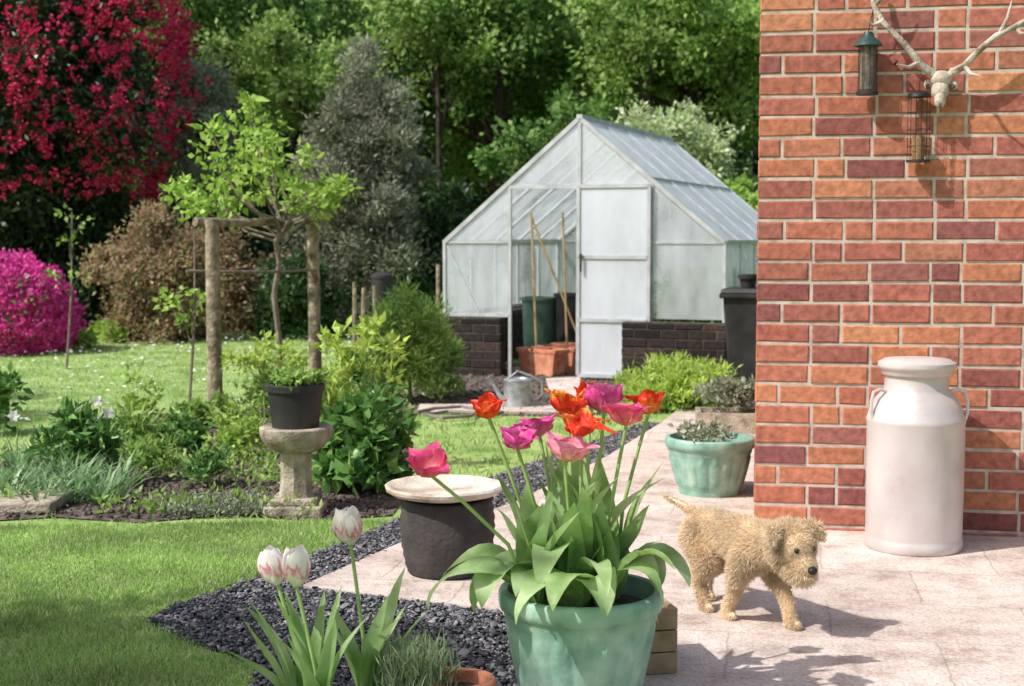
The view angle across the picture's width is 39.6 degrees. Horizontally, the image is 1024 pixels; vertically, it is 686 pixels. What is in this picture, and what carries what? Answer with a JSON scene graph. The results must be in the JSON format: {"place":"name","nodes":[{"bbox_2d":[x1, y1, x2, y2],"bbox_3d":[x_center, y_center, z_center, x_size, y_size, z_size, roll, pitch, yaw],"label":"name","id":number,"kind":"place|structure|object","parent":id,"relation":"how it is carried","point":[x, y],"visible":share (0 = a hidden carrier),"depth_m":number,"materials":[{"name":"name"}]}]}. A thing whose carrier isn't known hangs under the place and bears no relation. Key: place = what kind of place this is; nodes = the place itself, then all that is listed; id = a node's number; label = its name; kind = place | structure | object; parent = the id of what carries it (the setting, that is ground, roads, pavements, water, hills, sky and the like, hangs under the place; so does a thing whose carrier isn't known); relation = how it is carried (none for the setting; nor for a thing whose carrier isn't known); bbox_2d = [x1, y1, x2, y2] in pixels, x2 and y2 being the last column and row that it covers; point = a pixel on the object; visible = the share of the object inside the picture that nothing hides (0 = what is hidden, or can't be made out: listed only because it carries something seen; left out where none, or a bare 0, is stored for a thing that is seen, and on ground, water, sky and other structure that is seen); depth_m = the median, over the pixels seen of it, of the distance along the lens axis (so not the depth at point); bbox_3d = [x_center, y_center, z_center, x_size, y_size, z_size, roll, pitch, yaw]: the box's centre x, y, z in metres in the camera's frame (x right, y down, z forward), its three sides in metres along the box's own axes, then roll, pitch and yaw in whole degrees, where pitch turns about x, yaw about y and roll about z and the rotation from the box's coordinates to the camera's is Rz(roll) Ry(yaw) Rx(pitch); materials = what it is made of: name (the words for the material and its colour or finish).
{"place":"outdoors","nodes":[
{"label":"outdoors","id":0,"kind":"place"},
{"bbox_2d":[0,516,391,685],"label":"lawn grass","id":1,"kind":"structure","parent":0,"point":[26,606],"depth_m":4.80,"materials":[{"name":"green plant"}]},
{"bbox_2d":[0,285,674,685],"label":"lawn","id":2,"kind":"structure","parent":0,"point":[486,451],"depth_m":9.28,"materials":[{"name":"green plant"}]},
{"bbox_2d":[0,247,90,356],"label":"azalea","id":3,"kind":"object","parent":2,"relation":"on","point":[43,329],"visible":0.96,"depth_m":14.27,"materials":[{"name":"pink plant"}]},
{"bbox_2d":[46,203,95,368],"bbox_3d":[-3.939,-0.500,12.719,0.405,1.514,0.347,0,4,0],"label":"sapling","id":4,"kind":"object","parent":2,"relation":"on","point":[72,238],"visible":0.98,"depth_m":12.71,"materials":[{"name":"green plant"}]},
{"bbox_2d":[0,194,148,326],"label":"rhododendron thicket","id":5,"kind":"object","parent":2,"relation":"on","point":[59,255],"visible":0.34,"depth_m":18.41,"materials":[{"name":"green plant"}]},
{"bbox_2d":[0,0,211,317],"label":"rhododendron","id":6,"kind":"object","parent":2,"relation":"on","point":[55,61],"visible":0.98,"depth_m":17.73,"materials":[{"name":"red plant"}]},
{"bbox_2d":[67,196,224,345],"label":"bronze shrub","id":7,"kind":"object","parent":2,"relation":"on","point":[167,264],"visible":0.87,"depth_m":15.89,"materials":[{"name":"brown plant"}]},
{"bbox_2d":[152,227,223,402],"bbox_3d":[-2.257,-0.176,9.963,0.535,1.285,0.337,0,4,0],"label":"sapling","id":8,"kind":"object","parent":2,"relation":"on","point":[176,300],"visible":0.84,"depth_m":9.96,"materials":[{"name":"green plant"}]},
{"bbox_2d":[144,45,248,318],"bbox_3d":[-4.332,-2.140,19.500,1.452,3.817,1.622,-2,5,-20],"label":"silver shrub","id":9,"kind":"object","parent":2,"relation":"on","point":[217,101],"visible":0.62,"depth_m":19.13,"materials":[{"name":"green plant"}]},
{"bbox_2d":[106,0,304,217],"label":"broadleaf tree","id":10,"kind":"object","parent":2,"relation":"on","point":[238,12],"visible":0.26,"depth_m":22.05,"materials":[{"name":"green plant"}]},
{"bbox_2d":[197,227,293,334],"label":"bronze shrub","id":11,"kind":"object","parent":2,"relation":"on","point":[235,287],"visible":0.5,"depth_m":17.34,"materials":[{"name":"brown plant"}]},
{"bbox_2d":[139,0,392,241],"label":"broadleaf tree","id":12,"kind":"object","parent":2,"relation":"on","point":[277,49],"visible":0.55,"depth_m":20.17,"materials":[{"name":"green plant"}]},
{"bbox_2d":[76,0,455,250],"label":"broadleaf tree","id":13,"kind":"object","parent":2,"relation":"on","point":[313,10],"visible":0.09,"depth_m":23.32,"materials":[{"name":"green plant"}]},
{"bbox_2d":[238,248,352,340],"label":"evergreen shrub","id":14,"kind":"object","parent":2,"relation":"on","point":[292,295],"visible":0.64,"depth_m":16.30,"materials":[{"name":"green plant"}]},
{"bbox_2d":[279,134,359,330],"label":"grey shrub","id":15,"kind":"object","parent":2,"relation":"on","point":[290,235],"visible":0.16,"depth_m":17.43,"materials":[{"name":"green plant"}]},
{"bbox_2d":[282,29,447,326],"bbox_3d":[-1.729,-1.880,16.940,1.949,3.692,2.100,0,4,0],"label":"grey shrub","id":16,"kind":"object","parent":2,"relation":"on","point":[388,175],"visible":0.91,"depth_m":16.57,"materials":[{"name":"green plant"}]},
{"bbox_2d":[3,155,757,320],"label":"undergrowth","id":17,"kind":"object","parent":2,"relation":"on","point":[683,255],"visible":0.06,"depth_m":20.40,"materials":[{"name":"green plant"}]},
{"bbox_2d":[235,0,550,280],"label":"broadleaf tree","id":18,"kind":"object","parent":2,"relation":"on","point":[446,173],"visible":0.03,"depth_m":28.12,"materials":[{"name":"green plant"}]},
{"bbox_2d":[59,2,758,286],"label":"woodland","id":19,"kind":"object","parent":2,"relation":"on","point":[741,160],"visible":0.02,"depth_m":31.29,"materials":[{"name":"green plant"}]},
{"bbox_2d":[352,0,537,193],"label":"broadleaf tree","id":20,"kind":"object","parent":2,"relation":"on","point":[413,14],"visible":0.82,"depth_m":21.50,"materials":[{"name":"green plant"}]},
{"bbox_2d":[401,173,507,326],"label":"evergreen shrub","id":21,"kind":"object","parent":2,"relation":"on","point":[444,217],"visible":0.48,"depth_m":17.70,"materials":[{"name":"green plant"}]},
{"bbox_2d":[378,0,571,303],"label":"broadleaf tree","id":22,"kind":"object","parent":2,"relation":"on","point":[532,30],"visible":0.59,"depth_m":21.77,"materials":[{"name":"green plant"}]},
{"bbox_2d":[357,0,607,259],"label":"broadleaf tree","id":23,"kind":"object","parent":2,"relation":"on","point":[476,106],"visible":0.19,"depth_m":23.85,"materials":[{"name":"green plant"}]},
{"bbox_2d":[413,0,696,204],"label":"broadleaf tree","id":24,"kind":"object","parent":2,"relation":"on","point":[468,164],"visible":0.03,"depth_m":26.98,"materials":[{"name":"green plant"}]},
{"bbox_2d":[468,82,655,295],"bbox_3d":[0.901,-2.087,20.977,3.089,3.497,2.708,0,4,0],"label":"broadleaf tree","id":25,"kind":"object","parent":2,"relation":"on","point":[527,143],"visible":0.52,"depth_m":20.23,"materials":[{"name":"green plant"}]},
{"bbox_2d":[436,114,758,381],"bbox_3d":[1.060,-0.878,13.101,2.546,2.208,3.198,2,5,21],"label":"greenhouse","id":26,"kind":"object","parent":2,"relation":"on","point":[617,324],"visible":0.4,"depth_m":11.75,"materials":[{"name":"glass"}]},
{"bbox_2d":[520,296,555,346],"bbox_3d":[0.258,-0.123,13.385,0.364,0.620,0.364,0,4,0],"label":"green plastic tub","id":27,"kind":"object","parent":26,"relation":"in","point":[546,318],"visible":0.69,"depth_m":13.25,"materials":[{"name":"plastic"}]},
{"bbox_2d":[516,346,569,376],"bbox_3d":[0.263,0.162,12.194,0.450,0.232,0.190,4,6,43],"label":"terracotta trough","id":28,"kind":"object","parent":26,"relation":"in","point":[545,361],"visible":0.98,"depth_m":12.10,"materials":[{"name":"ceramic"}]},
{"bbox_2d":[553,293,575,341],"bbox_3d":[0.548,-0.135,13.274,0.324,0.660,0.324,0,4,0],"label":"black plastic tub","id":29,"kind":"object","parent":26,"relation":"in","point":[560,316],"visible":0.41,"depth_m":13.15,"materials":[{"name":"plastic"}]},
{"bbox_2d":[576,183,651,377],"bbox_3d":[0.821,-0.503,11.648,0.630,1.590,0.050,2,5,21],"label":"door","id":30,"kind":"structure","parent":26,"relation":"in","point":[613,221],"depth_m":11.66,"materials":[{"name":"glass"}]},
{"bbox_2d":[548,0,749,116],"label":"broadleaf tree","id":31,"kind":"object","parent":2,"relation":"on","point":[692,26],"visible":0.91,"depth_m":20.66,"materials":[{"name":"green plant"}]},
{"bbox_2d":[541,0,760,246],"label":"broadleaf tree","id":32,"kind":"object","parent":2,"relation":"on","point":[717,93],"visible":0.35,"depth_m":21.51,"materials":[{"name":"green plant"}]},
{"bbox_2d":[556,94,748,302],"bbox_3d":[1.842,-1.671,18.355,2.327,3.058,2.297,2,5,23],"label":"variegated shrub","id":33,"kind":"object","parent":2,"relation":"on","point":[686,131],"visible":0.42,"depth_m":18.08,"materials":[{"name":"green plant"}]},
{"bbox_2d":[681,157,758,278],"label":"evergreen shrub","id":34,"kind":"object","parent":2,"relation":"on","point":[715,262],"visible":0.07,"depth_m":17.78,"materials":[{"name":"green plant"}]},
{"bbox_2d":[701,174,758,273],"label":"lime shrub","id":35,"kind":"object","parent":2,"relation":"on","point":[740,186],"visible":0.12,"depth_m":15.84,"materials":[{"name":"green plant"}]},
{"bbox_2d":[753,0,1023,536],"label":"brick house","id":36,"kind":"structure","parent":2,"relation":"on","point":[873,247],"depth_m":5.58,"materials":[{"name":"red brick"}]},
{"bbox_2d":[867,0,1023,107],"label":"antler mount","id":37,"kind":"object","parent":36,"relation":"attached to","point":[939,81],"visible":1,"depth_m":5.42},
{"bbox_2d":[853,10,882,95],"bbox_3d":[1.373,-1.124,5.486,0.112,0.331,0.112,0,4,0],"label":"bird feeder","id":38,"kind":"object","parent":37,"relation":"hanging from","point":[867,44],"visible":1,"depth_m":5.47,"materials":[{"name":"green metal"}]},
{"bbox_2d":[906,77,931,162],"bbox_3d":[1.566,-0.860,5.475,0.092,0.327,0.092,0,4,0],"label":"bird feeder","id":39,"kind":"object","parent":37,"relation":"hanging from","point":[918,148],"visible":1,"depth_m":5.46,"materials":[{"name":"black metal"}]},
{"bbox_2d":[0,363,755,522],"bbox_3d":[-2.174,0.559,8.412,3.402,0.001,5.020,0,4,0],"label":"flower bed soil","id":40,"kind":"structure","parent":0,"point":[144,516],"depth_m":6.47,"materials":[{"name":"brown soil"}]},
{"bbox_2d":[0,359,34,431],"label":"leafy perennial","id":41,"kind":"object","parent":40,"relation":"on","point":[8,386],"visible":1,"depth_m":8.53,"materials":[{"name":"green plant"}]},
{"bbox_2d":[0,489,73,513],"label":"stone slab","id":42,"kind":"structure","parent":40,"relation":"on","point":[19,505],"depth_m":6.13,"materials":[{"name":"stone"}]},
{"bbox_2d":[21,394,133,470],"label":"leafy perennial","id":43,"kind":"object","parent":40,"relation":"on","point":[80,428],"visible":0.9,"depth_m":7.16,"materials":[{"name":"green plant"}]},
{"bbox_2d":[52,461,153,504],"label":"bluebell clump","id":44,"kind":"object","parent":40,"relation":"on","point":[94,491],"visible":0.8,"depth_m":6.36,"materials":[{"name":"green plant"}]},
{"bbox_2d":[79,447,164,489],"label":"bluebell clump","id":45,"kind":"object","parent":40,"relation":"on","point":[129,461],"visible":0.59,"depth_m":6.79,"materials":[{"name":"green plant"}]},
{"bbox_2d":[103,400,165,462],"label":"leafy perennial","id":46,"kind":"object","parent":40,"relation":"on","point":[136,422],"visible":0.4,"depth_m":7.50,"materials":[{"name":"green plant"}]},
{"bbox_2d":[115,363,165,422],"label":"leafy perennial","id":47,"kind":"object","parent":40,"relation":"on","point":[133,397],"visible":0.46,"depth_m":8.46,"materials":[{"name":"green plant"}]},
{"bbox_2d":[116,430,184,479],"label":"leafy perennial","id":48,"kind":"object","parent":40,"relation":"on","point":[155,453],"visible":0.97,"depth_m":6.92,"materials":[{"name":"green plant"}]},
{"bbox_2d":[152,406,213,453],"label":"leafy perennial","id":49,"kind":"object","parent":40,"relation":"on","point":[190,429],"visible":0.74,"depth_m":7.82,"materials":[{"name":"green plant"}]},
{"bbox_2d":[174,439,232,484],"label":"leafy perennial","id":50,"kind":"object","parent":40,"relation":"on","point":[205,466],"visible":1,"depth_m":6.73,"materials":[{"name":"green plant"}]},
{"bbox_2d":[173,390,242,425],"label":"leafy perennial","id":51,"kind":"object","parent":40,"relation":"on","point":[200,410],"visible":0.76,"depth_m":8.81,"materials":[{"name":"green plant"}]},
{"bbox_2d":[0,380,416,518],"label":"ground cover","id":52,"kind":"object","parent":40,"relation":"on","point":[147,503],"visible":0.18,"depth_m":6.33,"materials":[{"name":"green plant"}]},
{"bbox_2d":[164,490,267,518],"bbox_3d":[-1.270,0.704,6.190,0.456,0.079,0.385,-1,4,-7],"label":"creeping thyme","id":53,"kind":"object","parent":40,"relation":"on","point":[198,507],"visible":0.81,"depth_m":6.08,"materials":[{"name":"green plant"}]},
{"bbox_2d":[201,399,266,459],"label":"leafy perennial","id":54,"kind":"object","parent":40,"relation":"on","point":[238,436],"visible":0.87,"depth_m":7.62,"materials":[{"name":"green plant"}]},
{"bbox_2d":[186,217,328,408],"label":"rustic wooden arch","id":55,"kind":"structure","parent":40,"relation":"on","point":[212,271],"depth_m":9.24,"materials":[{"name":"brown wood"}]},
{"bbox_2d":[158,90,362,368],"bbox_3d":[-1.718,-0.609,9.680,1.410,2.213,0.905,0,4,0],"label":"trained tree","id":56,"kind":"object","parent":40,"relation":"on","point":[327,193],"visible":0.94,"depth_m":9.64,"materials":[{"name":"green plant"}]},
{"bbox_2d":[220,330,307,421],"bbox_3d":[-1.565,0.237,9.041,0.556,0.660,0.506,2,5,25],"label":"tree peony","id":57,"kind":"object","parent":40,"relation":"on","point":[258,356],"visible":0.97,"depth_m":8.95,"materials":[{"name":"green plant"}]},
{"bbox_2d":[229,353,323,416],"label":"leafy perennial","id":58,"kind":"object","parent":40,"relation":"on","point":[252,393],"visible":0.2,"depth_m":9.38,"materials":[{"name":"green plant"}]},
{"bbox_2d":[259,422,332,517],"bbox_3d":[-0.935,0.549,6.162,0.314,0.383,0.314,0,4,0],"label":"stone pedestal","id":59,"kind":"object","parent":40,"relation":"on","point":[295,449],"visible":0.81,"depth_m":6.07,"materials":[{"name":"stone"}]},
{"bbox_2d":[265,382,324,429],"bbox_3d":[-0.935,0.269,6.138,0.256,0.190,0.256,0,4,0],"label":"black plastic pot","id":60,"kind":"object","parent":59,"relation":"on","point":[298,408],"visible":0.89,"depth_m":6.04,"materials":[{"name":"plastic"}]},
{"bbox_2d":[267,362,331,391],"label":"potted plant","id":61,"kind":"object","parent":60,"relation":"in","point":[285,375],"visible":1,"depth_m":6.06,"materials":[{"name":"green plant"}]},
{"bbox_2d":[311,309,410,402],"bbox_3d":[-0.760,0.263,7.263,0.507,0.878,0.424,0,4,0],"label":"tree peony","id":62,"kind":"object","parent":40,"relation":"on","point":[332,342],"visible":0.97,"depth_m":7.21,"materials":[{"name":"green plant"}]},
{"bbox_2d":[311,373,422,496],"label":"hydrangea","id":63,"kind":"object","parent":40,"relation":"on","point":[369,441],"visible":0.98,"depth_m":6.54,"materials":[{"name":"green plant"}]},
{"bbox_2d":[145,421,661,685],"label":"slate chips","id":64,"kind":"object","parent":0,"point":[215,605],"visible":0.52,"depth_m":4.45,"materials":[{"name":"grey gravel"}]},
{"bbox_2d":[225,545,340,685],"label":"tulip","id":65,"kind":"object","parent":64,"relation":"on","point":[269,561],"visible":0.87,"depth_m":3.31,"materials":[{"name":"plant"}]},
{"bbox_2d":[277,544,380,685],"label":"tulip","id":66,"kind":"object","parent":64,"relation":"on","point":[295,566],"visible":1,"depth_m":3.25,"materials":[{"name":"plant"}]},
{"bbox_2d":[325,505,427,685],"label":"tulip","id":67,"kind":"object","parent":64,"relation":"on","point":[347,525],"visible":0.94,"depth_m":3.45,"materials":[{"name":"plant"}]},
{"bbox_2d":[363,625,460,685],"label":"santolina","id":68,"kind":"object","parent":64,"relation":"on","point":[415,663],"visible":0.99,"depth_m":3.43,"materials":[{"name":"green plant"}]},
{"bbox_2d":[431,668,495,685],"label":"terracotta pot","id":69,"kind":"object","parent":64,"relation":"on","point":[472,677],"visible":0.74,"depth_m":3.55,"materials":[{"name":"ceramic"}]},
{"bbox_2d":[418,377,588,413],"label":"garden path","id":70,"kind":"structure","parent":0,"point":[566,385],"depth_m":9.88,"materials":[{"name":"beige stone"}]},
{"bbox_2d":[485,370,542,406],"bbox_3d":[0.017,0.322,9.853,0.379,0.268,0.199,-2,5,-20],"label":"watering can","id":71,"kind":"object","parent":70,"relation":"on","point":[517,391],"visible":0.91,"depth_m":9.79,"materials":[{"name":"metal"}]},
{"bbox_2d":[406,364,755,415],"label":"vegetable bed soil","id":72,"kind":"structure","parent":0,"point":[484,390],"depth_m":10.79,"materials":[{"name":"brown soil"}]},
{"bbox_2d":[354,274,465,401],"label":"feathery shrub","id":73,"kind":"object","parent":72,"relation":"on","point":[425,342],"visible":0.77,"depth_m":10.12,"materials":[{"name":"green plant"}]},
{"bbox_2d":[413,336,470,395],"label":"feathery shrub","id":74,"kind":"object","parent":72,"relation":"on","point":[452,380],"visible":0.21,"depth_m":10.57,"materials":[{"name":"green plant"}]},
{"bbox_2d":[611,350,742,410],"bbox_3d":[1.135,0.270,9.839,0.918,0.473,0.830,0,4,0],"label":"lime euphorbia","id":75,"kind":"object","parent":72,"relation":"on","point":[677,377],"visible":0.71,"depth_m":9.67,"materials":[{"name":"green plant"}]},
{"bbox_2d":[653,263,721,322],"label":"greenhouse plant","id":76,"kind":"object","parent":72,"relation":"on","point":[686,295],"visible":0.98,"depth_m":11.73,"materials":[{"name":"green plant"}]},
{"bbox_2d":[698,265,745,320],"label":"greenhouse plant","id":77,"kind":"object","parent":72,"relation":"on","point":[731,281],"visible":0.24,"depth_m":12.56,"materials":[{"name":"green plant"}]},
{"bbox_2d":[719,286,756,391],"bbox_3d":[1.840,-0.001,10.463,0.540,0.816,0.675,1,5,17],"label":"wheelie bin","id":78,"kind":"object","parent":72,"relation":"on","point":[740,306],"visible":0.42,"depth_m":10.21,"materials":[{"name":"black plastic"}]},
{"bbox_2d":[303,409,1023,685],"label":"patio","id":79,"kind":"structure","parent":0,"point":[866,616],"depth_m":4.53,"materials":[{"name":"beige stone"}]},
{"bbox_2d":[400,497,494,580],"bbox_3d":[-0.226,0.673,4.995,0.336,0.262,0.336,0,4,0],"label":"ribbed charcoal pot","id":80,"kind":"object","parent":79,"relation":"on","point":[438,540],"visible":0.72,"depth_m":4.85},
{"bbox_2d":[385,474,502,503],"bbox_3d":[-0.236,0.518,4.980,0.424,0.047,0.421,0,4,0],"label":"stone dish","id":81,"kind":"object","parent":80,"relation":"on","point":[465,488],"visible":0.88,"depth_m":4.98,"materials":[{"name":"beige stone"}]},
{"bbox_2d":[498,574,663,685],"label":"glazed tulip pot","id":82,"kind":"object","parent":79,"relation":"on","point":[590,644],"visible":0.77,"depth_m":3.41,"materials":[{"name":"green ceramic"}]},
{"bbox_2d":[406,440,577,610],"bbox_3d":[-0.058,0.453,3.398,0.406,0.446,0.186,-1,4,-14],"label":"tulip","id":83,"kind":"object","parent":82,"relation":"in","point":[429,460],"visible":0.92,"depth_m":3.40,"materials":[{"name":"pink plant"}]},
{"bbox_2d":[443,392,543,575],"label":"tulip","id":84,"kind":"object","parent":82,"relation":"in","point":[486,405],"visible":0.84,"depth_m":3.54,"materials":[{"name":"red plant"}]},
{"bbox_2d":[474,423,569,607],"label":"tulip","id":85,"kind":"object","parent":82,"relation":"in","point":[518,437],"visible":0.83,"depth_m":3.44,"materials":[{"name":"green plant"}]},
{"bbox_2d":[469,413,595,612],"bbox_3d":[0.037,0.423,3.581,0.390,0.476,0.221,-2,5,-28],"label":"tulip","id":86,"kind":"object","parent":82,"relation":"in","point":[543,424],"visible":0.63,"depth_m":3.59,"materials":[{"name":"green plant"}]},
{"bbox_2d":[518,388,595,590],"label":"tulip","id":87,"kind":"object","parent":82,"relation":"in","point":[544,561],"visible":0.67,"depth_m":3.41,"materials":[{"name":"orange plant"}]},
{"bbox_2d":[552,407,616,617],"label":"tulip","id":88,"kind":"object","parent":82,"relation":"in","point":[601,585],"visible":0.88,"depth_m":3.40,"materials":[{"name":"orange plant"}]},
{"bbox_2d":[514,431,663,622],"bbox_3d":[0.159,0.440,3.416,0.413,0.467,0.191,-4,6,-44],"label":"tulip","id":89,"kind":"object","parent":82,"relation":"in","point":[563,586],"visible":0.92,"depth_m":3.41,"materials":[{"name":"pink plant"}]},
{"bbox_2d":[544,379,658,591],"bbox_3d":[0.245,0.380,3.624,0.394,0.554,0.169,3,6,38],"label":"tulip","id":90,"kind":"object","parent":82,"relation":"in","point":[648,558],"visible":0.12,"depth_m":3.68,"materials":[{"name":"red plant"}]},
{"bbox_2d":[553,382,665,584],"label":"tulip","id":91,"kind":"object","parent":82,"relation":"in","point":[597,395],"visible":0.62,"depth_m":3.56,"materials":[{"name":"pink plant"}]},
{"bbox_2d":[551,402,674,606],"bbox_3d":[0.281,0.405,3.443,0.358,0.533,0.157,4,6,40],"label":"tulip","id":92,"kind":"object","parent":82,"relation":"in","point":[625,415],"visible":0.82,"depth_m":3.45,"materials":[{"name":"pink plant"}]},
{"bbox_2d":[595,388,690,599],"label":"tulip","id":93,"kind":"object","parent":82,"relation":"in","point":[631,529],"visible":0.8,"depth_m":3.58,"materials":[{"name":"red plant"}]},
{"bbox_2d":[646,598,677,674],"bbox_3d":[0.326,0.796,3.921,0.200,0.176,0.218,-1,4,-11],"label":"wooden planter","id":94,"kind":"object","parent":79,"relation":"on","point":[663,657],"visible":0.28,"depth_m":3.83,"materials":[{"name":"brown wood"}]},
{"bbox_2d":[665,431,754,497],"bbox_3d":[0.908,0.557,6.531,0.410,0.260,0.410,0,4,0],"label":"glazed pot","id":95,"kind":"object","parent":79,"relation":"on","point":[703,468],"visible":0.97,"depth_m":6.39,"materials":[{"name":"green ceramic"}]},
{"bbox_2d":[667,415,735,441],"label":"sage plant","id":96,"kind":"object","parent":95,"relation":"in","point":[713,430],"visible":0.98,"depth_m":6.48,"materials":[{"name":"green plant"}]},
{"bbox_2d":[695,407,755,433],"bbox_3d":[1.327,0.479,8.626,0.420,0.140,0.310,0,4,6],"label":"stone trough","id":97,"kind":"object","parent":79,"relation":"on","point":[741,420],"visible":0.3,"depth_m":8.47,"materials":[{"name":"stone"}]},
{"bbox_2d":[690,374,755,412],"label":"trough plant","id":98,"kind":"object","parent":97,"relation":"in","point":[724,390],"visible":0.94,"depth_m":8.58,"materials":[{"name":"green plant"}]},
{"bbox_2d":[661,493,828,630],"bbox_3d":[0.707,0.675,4.391,0.236,0.378,0.688,-3,5,-31],"label":"dog","id":99,"kind":"object","parent":79,"relation":"on","point":[740,551],"visible":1,"depth_m":4.30},
{"bbox_2d":[864,356,969,556],"bbox_3d":[1.523,0.413,5.377,0.373,0.722,0.364,0,4,0],"label":"milk churn","id":100,"kind":"object","parent":79,"relation":"on","point":[916,418],"visible":1,"depth_m":5.24,"materials":[{"name":"paint"}]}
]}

